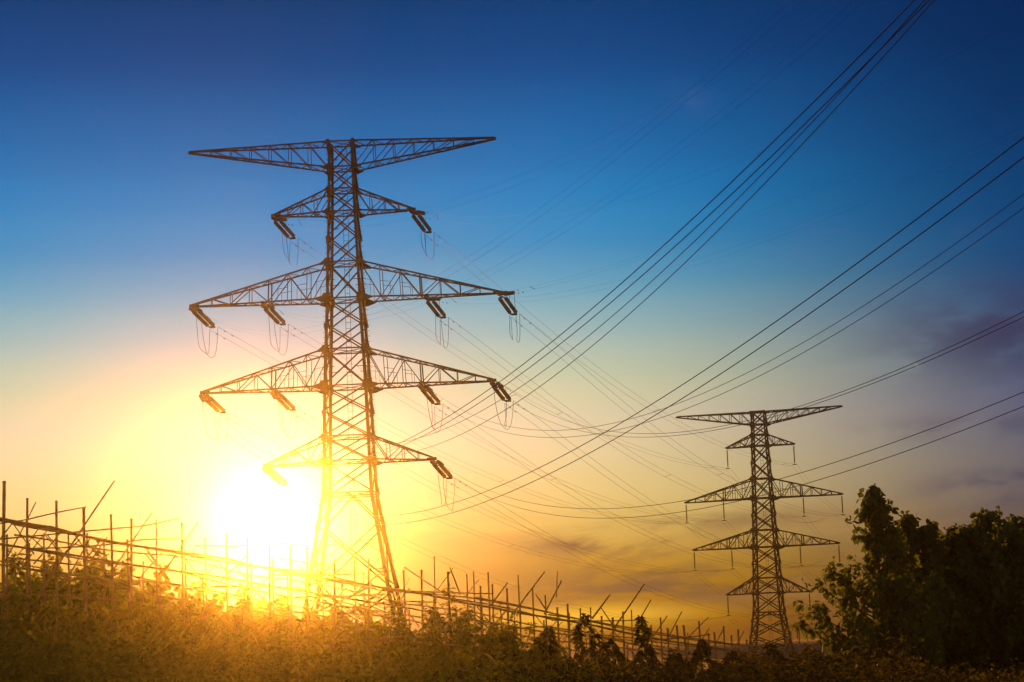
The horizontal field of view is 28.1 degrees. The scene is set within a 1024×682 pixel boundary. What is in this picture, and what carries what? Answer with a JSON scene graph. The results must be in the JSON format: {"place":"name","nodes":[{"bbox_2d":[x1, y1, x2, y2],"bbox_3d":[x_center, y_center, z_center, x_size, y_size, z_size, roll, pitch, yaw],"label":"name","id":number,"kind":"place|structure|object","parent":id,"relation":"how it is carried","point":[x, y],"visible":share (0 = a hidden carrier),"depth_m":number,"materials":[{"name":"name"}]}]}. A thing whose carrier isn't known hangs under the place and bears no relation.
{"place":"outdoors","nodes":[
{"label":"outdoors","id":0,"kind":"place"},
{"bbox_2d":[0,0,1023,649],"label":"sky","id":1,"kind":"structure","parent":0,"point":[110,230],"materials":[{"name":"blue"}]},
{"bbox_2d":[63,639,1015,681],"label":"ground","id":2,"kind":"structure","parent":0,"point":[795,646],"depth_m":219.92,"materials":[{"name":"soil"}]},
{"bbox_2d":[0,547,48,630],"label":"sapling","id":3,"kind":"object","parent":2,"relation":"on","point":[14,588],"visible":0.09,"depth_m":72.88,"materials":[{"name":"green plant"}]},
{"bbox_2d":[0,592,83,681],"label":"leafy bush","id":4,"kind":"object","parent":2,"relation":"on","point":[20,611],"visible":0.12,"depth_m":53.97,"materials":[{"name":"green plant"}]},
{"bbox_2d":[28,565,80,634],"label":"sapling","id":5,"kind":"object","parent":2,"relation":"on","point":[37,579],"visible":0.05,"depth_m":73.52,"materials":[{"name":"green plant"}]},
{"bbox_2d":[33,553,91,671],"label":"sapling","id":6,"kind":"object","parent":2,"relation":"on","point":[51,585],"visible":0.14,"depth_m":74.56,"materials":[{"name":"green plant"}]},
{"bbox_2d":[60,567,117,663],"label":"sapling","id":7,"kind":"object","parent":2,"relation":"on","point":[72,586],"visible":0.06,"depth_m":75.39,"materials":[{"name":"green plant"}]},
{"bbox_2d":[0,481,194,643],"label":"bamboo trellis","id":8,"kind":"object","parent":2,"relation":"on","point":[4,520],"visible":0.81,"depth_m":65.08,"materials":[{"name":"brown wood"}]},
{"bbox_2d":[70,540,144,628],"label":"sapling","id":9,"kind":"object","parent":2,"relation":"on","point":[96,590],"visible":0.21,"depth_m":76.37,"materials":[{"name":"green plant"}]},
{"bbox_2d":[97,573,152,645],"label":"sapling","id":10,"kind":"object","parent":2,"relation":"on","point":[107,605],"visible":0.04,"depth_m":76.85,"materials":[{"name":"green plant"}]},
{"bbox_2d":[83,602,181,679],"bbox_3d":[-10.393,8.403,55.413,2.940,2.790,2.874,-2,-8,0],"label":"leafy bush","id":11,"kind":"object","parent":2,"relation":"on","point":[132,624],"visible":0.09,"depth_m":55.49,"materials":[{"name":"green plant"}]},
{"bbox_2d":[108,555,161,626],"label":"sapling","id":12,"kind":"object","parent":2,"relation":"on","point":[137,596],"visible":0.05,"depth_m":78.05,"materials":[{"name":"green plant"}]},
{"bbox_2d":[129,576,181,634],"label":"sapling","id":13,"kind":"object","parent":2,"relation":"on","point":[150,590],"visible":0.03,"depth_m":78.77,"materials":[{"name":"green plant"}]},
{"bbox_2d":[146,562,202,641],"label":"sapling","id":14,"kind":"object","parent":2,"relation":"on","point":[164,587],"visible":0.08,"depth_m":79.54,"materials":[{"name":"green plant"}]},
{"bbox_2d":[170,585,222,669],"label":"sapling","id":15,"kind":"object","parent":2,"relation":"on","point":[178,590],"visible":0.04,"depth_m":80.62,"materials":[{"name":"green plant"}]},
{"bbox_2d":[165,605,233,680],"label":"leafy bush","id":16,"kind":"object","parent":2,"relation":"on","point":[175,635],"visible":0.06,"depth_m":56.90,"materials":[{"name":"green plant"}]},
{"bbox_2d":[188,582,222,634],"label":"sapling","id":17,"kind":"object","parent":2,"relation":"on","point":[199,594],"visible":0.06,"depth_m":81.68,"materials":[{"name":"green plant"}]},
{"bbox_2d":[209,591,256,639],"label":"sapling","id":18,"kind":"object","parent":2,"relation":"on","point":[222,601],"visible":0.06,"depth_m":82.44,"materials":[{"name":"green plant"}]},
{"bbox_2d":[191,598,293,681],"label":"leafy bush","id":19,"kind":"object","parent":2,"relation":"on","point":[243,621],"visible":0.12,"depth_m":56.86,"materials":[{"name":"green plant"}]},
{"bbox_2d":[234,583,275,641],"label":"sapling","id":20,"kind":"object","parent":2,"relation":"on","point":[261,615],"visible":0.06,"depth_m":83.45,"materials":[{"name":"green plant"}]},
{"bbox_2d":[161,522,386,654],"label":"bamboo trellis","id":21,"kind":"object","parent":2,"relation":"on","point":[290,573],"visible":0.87,"depth_m":74.99,"materials":[{"name":"brown wood"}]},
{"bbox_2d":[256,597,300,639],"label":"sapling","id":22,"kind":"object","parent":2,"relation":"on","point":[260,605],"visible":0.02,"depth_m":84.65,"materials":[{"name":"green plant"}]},
{"bbox_2d":[274,594,321,664],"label":"sapling","id":23,"kind":"object","parent":2,"relation":"on","point":[281,599],"visible":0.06,"depth_m":85.51,"materials":[{"name":"green plant"}]},
{"bbox_2d":[301,606,350,671],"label":"sapling","id":24,"kind":"object","parent":2,"relation":"on","point":[314,617],"visible":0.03,"depth_m":86.50,"materials":[{"name":"green plant"}]},
{"bbox_2d":[0,565,668,681],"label":"weeds","id":25,"kind":"object","parent":2,"relation":"on","point":[280,672],"visible":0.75,"depth_m":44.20,"materials":[{"name":"green plant"}]},
{"bbox_2d":[271,639,393,650],"bbox_3d":[-4.887,8.313,56.111,3.537,0.243,0.078,1,-9,-23],"label":"bamboo cane","id":26,"kind":"object","parent":25,"relation":"on","point":[342,644],"visible":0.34,"depth_m":56.24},
{"bbox_2d":[281,645,384,650],"bbox_3d":[-4.866,8.368,55.889,2.833,0.283,0.078,-2,-8,-3],"label":"bamboo cane","id":27,"kind":"object","parent":25,"relation":"on","point":[342,648],"visible":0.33,"depth_m":55.88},
{"bbox_2d":[380,634,407,640],"bbox_3d":[-3.246,8.184,56.544,0.919,0.144,0.076,4,-10,-37],"label":"bamboo cane","id":28,"kind":"object","parent":25,"relation":"on","point":[387,638],"visible":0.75,"depth_m":56.47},
{"bbox_2d":[374,638,460,646],"bbox_3d":[-2.624,8.423,57.209,2.555,0.318,0.081,1,-9,-19],"label":"bamboo cane","id":29,"kind":"object","parent":25,"relation":"on","point":[421,643],"visible":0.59,"depth_m":57.18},
{"bbox_2d":[321,606,362,664],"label":"sapling","id":30,"kind":"object","parent":2,"relation":"on","point":[348,624],"visible":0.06,"depth_m":87.62,"materials":[{"name":"green plant"}]},
{"bbox_2d":[188,137,519,638],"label":"lattice pylon","id":31,"kind":"object","parent":2,"relation":"on","point":[367,384],"visible":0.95,"depth_m":96.38,"materials":[{"name":"metal"}]},
{"bbox_2d":[211,329,673,523],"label":"power line","id":32,"kind":"object","parent":31,"relation":"attached to","point":[417,439],"visible":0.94,"depth_m":121.08,"materials":[{"name":"metal"}]},
{"bbox_2d":[221,412,686,573],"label":"power line","id":33,"kind":"object","parent":31,"relation":"attached to","point":[447,519],"visible":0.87,"depth_m":124.76,"materials":[{"name":"metal"}]},
{"bbox_2d":[281,324,707,521],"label":"power line","id":34,"kind":"object","parent":31,"relation":"attached to","point":[480,440],"visible":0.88,"depth_m":121.62,"materials":[{"name":"metal"}]},
{"bbox_2d":[197,2,799,334],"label":"power line","id":35,"kind":"object","parent":31,"relation":"attached to","point":[574,182],"visible":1,"depth_m":39.40,"materials":[{"name":"metal"}]},
{"bbox_2d":[283,484,725,620],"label":"power line","id":36,"kind":"object","parent":31,"relation":"attached to","point":[471,569],"visible":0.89,"depth_m":118.56,"materials":[{"name":"metal"}]},
{"bbox_2d":[292,239,722,469],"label":"power line","id":37,"kind":"object","parent":31,"relation":"attached to","point":[483,366],"visible":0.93,"depth_m":121.08,"materials":[{"name":"metal"}]},
{"bbox_2d":[290,410,729,571],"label":"power line","id":38,"kind":"object","parent":31,"relation":"attached to","point":[504,518],"visible":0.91,"depth_m":123.88,"materials":[{"name":"metal"}]},
{"bbox_2d":[283,0,830,227],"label":"power line","id":39,"kind":"object","parent":31,"relation":"attached to","point":[562,156],"visible":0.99,"depth_m":57.66,"materials":[{"name":"metal"}]},
{"bbox_2d":[203,0,928,467],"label":"power line","id":40,"kind":"object","parent":31,"relation":"attached to","point":[673,236],"visible":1,"depth_m":25.37,"materials":[{"name":"metal"}]},
{"bbox_2d":[270,0,861,322],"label":"power line","id":41,"kind":"object","parent":31,"relation":"attached to","point":[623,184],"visible":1,"depth_m":42.50,"materials":[{"name":"metal"}]},
{"bbox_2d":[278,0,934,455],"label":"power line","id":42,"kind":"object","parent":31,"relation":"attached to","point":[690,244],"visible":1,"depth_m":30.73,"materials":[{"name":"metal"}]},
{"bbox_2d":[426,235,790,465],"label":"power line","id":43,"kind":"object","parent":31,"relation":"attached to","point":[582,355],"visible":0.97,"depth_m":119.54,"materials":[{"name":"metal"}]},
{"bbox_2d":[437,404,797,568],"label":"power line","id":44,"kind":"object","parent":31,"relation":"attached to","point":[591,501],"visible":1,"depth_m":117.82,"materials":[{"name":"metal"}]},
{"bbox_2d":[440,319,795,517],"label":"power line","id":45,"kind":"object","parent":31,"relation":"attached to","point":[597,429],"visible":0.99,"depth_m":119.50,"materials":[{"name":"metal"}]},
{"bbox_2d":[446,479,806,617],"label":"power line","id":46,"kind":"object","parent":31,"relation":"attached to","point":[594,560],"visible":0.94,"depth_m":114.96,"materials":[{"name":"metal"}]},
{"bbox_2d":[270,137,1023,524],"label":"power line","id":47,"kind":"object","parent":31,"relation":"attached to","point":[746,341],"visible":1,"depth_m":25.89,"materials":[{"name":"metal"}]},
{"bbox_2d":[510,401,835,566],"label":"power line","id":48,"kind":"object","parent":31,"relation":"attached to","point":[648,498],"visible":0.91,"depth_m":118.25,"materials":[{"name":"metal"}]},
{"bbox_2d":[514,315,839,515],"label":"power line","id":49,"kind":"object","parent":31,"relation":"attached to","point":[644,418],"visible":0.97,"depth_m":117.20,"materials":[{"name":"metal"}]},
{"bbox_2d":[423,10,1021,223],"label":"power line","id":50,"kind":"object","parent":31,"relation":"attached to","point":[755,146],"visible":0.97,"depth_m":52.68,"materials":[{"name":"metal"}]},
{"bbox_2d":[429,194,1023,437],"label":"power line","id":51,"kind":"object","parent":31,"relation":"attached to","point":[790,349],"visible":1,"depth_m":42.51,"materials":[{"name":"metal"}]},
{"bbox_2d":[441,130,1018,303],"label":"power line","id":52,"kind":"object","parent":31,"relation":"attached to","point":[760,237],"visible":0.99,"depth_m":54.01,"materials":[{"name":"metal"}]},
{"bbox_2d":[437,392,1023,517],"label":"power line","id":53,"kind":"object","parent":31,"relation":"attached to","point":[780,478],"visible":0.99,"depth_m":40.17,"materials":[{"name":"metal"}]},
{"bbox_2d":[494,311,1023,436],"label":"power line","id":54,"kind":"object","parent":31,"relation":"attached to","point":[807,403],"visible":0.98,"depth_m":43.48,"materials":[{"name":"metal"}]},
{"bbox_2d":[512,96,1017,293],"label":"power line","id":55,"kind":"object","parent":31,"relation":"attached to","point":[781,202],"visible":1,"depth_m":61.55,"materials":[{"name":"metal"}]},
{"bbox_2d":[356,603,389,647],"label":"sapling","id":56,"kind":"object","parent":2,"relation":"on","point":[372,622],"visible":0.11,"depth_m":88.92,"materials":[{"name":"green plant"}]},
{"bbox_2d":[0,524,788,676],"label":"bamboo trellis","id":57,"kind":"object","parent":2,"relation":"on","point":[160,582],"visible":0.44,"depth_m":78.75,"materials":[{"name":"brown wood"}]},
{"bbox_2d":[354,601,438,674],"bbox_3d":[-3.801,9.543,63.693,2.785,2.862,2.520,-9,-11,39],"label":"leafy bush","id":58,"kind":"object","parent":2,"relation":"on","point":[389,626],"visible":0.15,"depth_m":63.62,"materials":[{"name":"green plant"}]},
{"bbox_2d":[393,584,521,674],"bbox_3d":[-1.855,9.287,63.596,3.849,3.457,3.559,-9,-11,39],"label":"leafy bush","id":59,"kind":"object","parent":2,"relation":"on","point":[454,637],"visible":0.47,"depth_m":63.23,"materials":[{"name":"green plant"}]},
{"bbox_2d":[382,556,552,659],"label":"bamboo trellis","id":60,"kind":"object","parent":2,"relation":"on","point":[479,604],"visible":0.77,"depth_m":83.19,"materials":[{"name":"brown wood"}]},
{"bbox_2d":[471,608,569,670],"bbox_3d":[0.301,9.888,65.149,3.100,2.770,2.802,-9,-11,39],"label":"leafy bush","id":61,"kind":"object","parent":2,"relation":"on","point":[507,635],"visible":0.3,"depth_m":65.00,"materials":[{"name":"green plant"}]},
{"bbox_2d":[532,627,568,672],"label":"drooping plant","id":62,"kind":"object","parent":2,"relation":"on","point":[550,631],"visible":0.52,"depth_m":65.03,"materials":[{"name":"green plant"}]},
{"bbox_2d":[567,613,608,672],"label":"drooping plant","id":63,"kind":"object","parent":2,"relation":"on","point":[578,638],"visible":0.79,"depth_m":66.41,"materials":[{"name":"green plant"}]},
{"bbox_2d":[596,638,632,671],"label":"drooping plant","id":64,"kind":"object","parent":2,"relation":"on","point":[606,646],"visible":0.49,"depth_m":67.65,"materials":[{"name":"green plant"}]},
{"bbox_2d":[633,615,661,668],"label":"drooping plant","id":65,"kind":"object","parent":2,"relation":"on","point":[649,650],"visible":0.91,"depth_m":69.12,"materials":[{"name":"green plant"}]},
{"bbox_2d":[536,571,806,679],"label":"bamboo trellis","id":66,"kind":"object","parent":2,"relation":"on","point":[667,639],"visible":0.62,"depth_m":91.27,"materials":[{"name":"brown wood"}]},
{"bbox_2d":[659,653,695,676],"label":"drooping plant","id":67,"kind":"object","parent":2,"relation":"on","point":[679,658],"visible":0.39,"depth_m":71.84,"materials":[{"name":"green plant"}]},
{"bbox_2d":[684,638,717,676],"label":"drooping plant","id":68,"kind":"object","parent":2,"relation":"on","point":[702,647],"visible":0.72,"depth_m":74.64,"materials":[{"name":"green plant"}]},
{"bbox_2d":[410,628,1023,681],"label":"undergrowth","id":69,"kind":"object","parent":2,"relation":"on","point":[882,673],"visible":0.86,"depth_m":48.57,"materials":[{"name":"green plant"}]},
{"bbox_2d":[717,650,747,674],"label":"drooping plant","id":70,"kind":"object","parent":2,"relation":"on","point":[734,659],"visible":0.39,"depth_m":77.26,"materials":[{"name":"green plant"}]},
{"bbox_2d":[728,654,773,680],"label":"leafy bush","id":71,"kind":"object","parent":2,"relation":"on","point":[752,657],"visible":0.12,"depth_m":70.47,"materials":[{"name":"green plant"}]},
{"bbox_2d":[676,405,844,661],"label":"lattice pylon","id":72,"kind":"object","parent":2,"relation":"on","point":[753,478],"visible":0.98,"depth_m":176.38,"materials":[{"name":"metal"}]},
{"bbox_2d":[762,643,787,669],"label":"drooping plant","id":73,"kind":"object","parent":2,"relation":"on","point":[770,650],"visible":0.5,"depth_m":80.05,"materials":[{"name":"green plant"}]},
{"bbox_2d":[777,643,845,674],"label":"leafy bush","id":74,"kind":"object","parent":2,"relation":"on","point":[806,656],"visible":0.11,"depth_m":69.08,"materials":[{"name":"green plant"}]},
{"bbox_2d":[804,648,871,677],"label":"leafy bush","id":75,"kind":"object","parent":2,"relation":"on","point":[839,660],"visible":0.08,"depth_m":67.68,"materials":[{"name":"green plant"}]},
{"bbox_2d":[788,483,969,665],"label":"leafy tree","id":76,"kind":"object","parent":2,"relation":"on","point":[881,538],"visible":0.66,"depth_m":76.16,"materials":[{"name":"green plant"}]},
{"bbox_2d":[816,566,965,677],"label":"bush","id":77,"kind":"object","parent":2,"relation":"on","point":[898,595],"visible":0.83,"depth_m":71.48,"materials":[{"name":"green plant"}]},
{"bbox_2d":[866,510,961,663],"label":"leafy tree","id":78,"kind":"object","parent":2,"relation":"on","point":[909,524],"visible":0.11,"depth_m":80.55,"materials":[{"name":"green plant"}]},
{"bbox_2d":[896,518,1000,676],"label":"leafy tree","id":79,"kind":"object","parent":2,"relation":"on","point":[927,535],"visible":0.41,"depth_m":78.62,"materials":[{"name":"green plant"}]},
{"bbox_2d":[912,523,1015,681],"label":"leafy tree","id":80,"kind":"object","parent":2,"relation":"on","point":[945,539],"visible":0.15,"depth_m":79.89,"materials":[{"name":"green plant"}]},
{"bbox_2d":[913,506,1023,679],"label":"leafy tree","id":81,"kind":"object","parent":2,"relation":"on","point":[993,544],"visible":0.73,"depth_m":78.27,"materials":[{"name":"green plant"}]},
{"bbox_2d":[951,515,1023,670],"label":"leafy tree","id":82,"kind":"object","parent":2,"relation":"on","point":[1015,520],"visible":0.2,"depth_m":79.19,"materials":[{"name":"green plant"}]}
]}

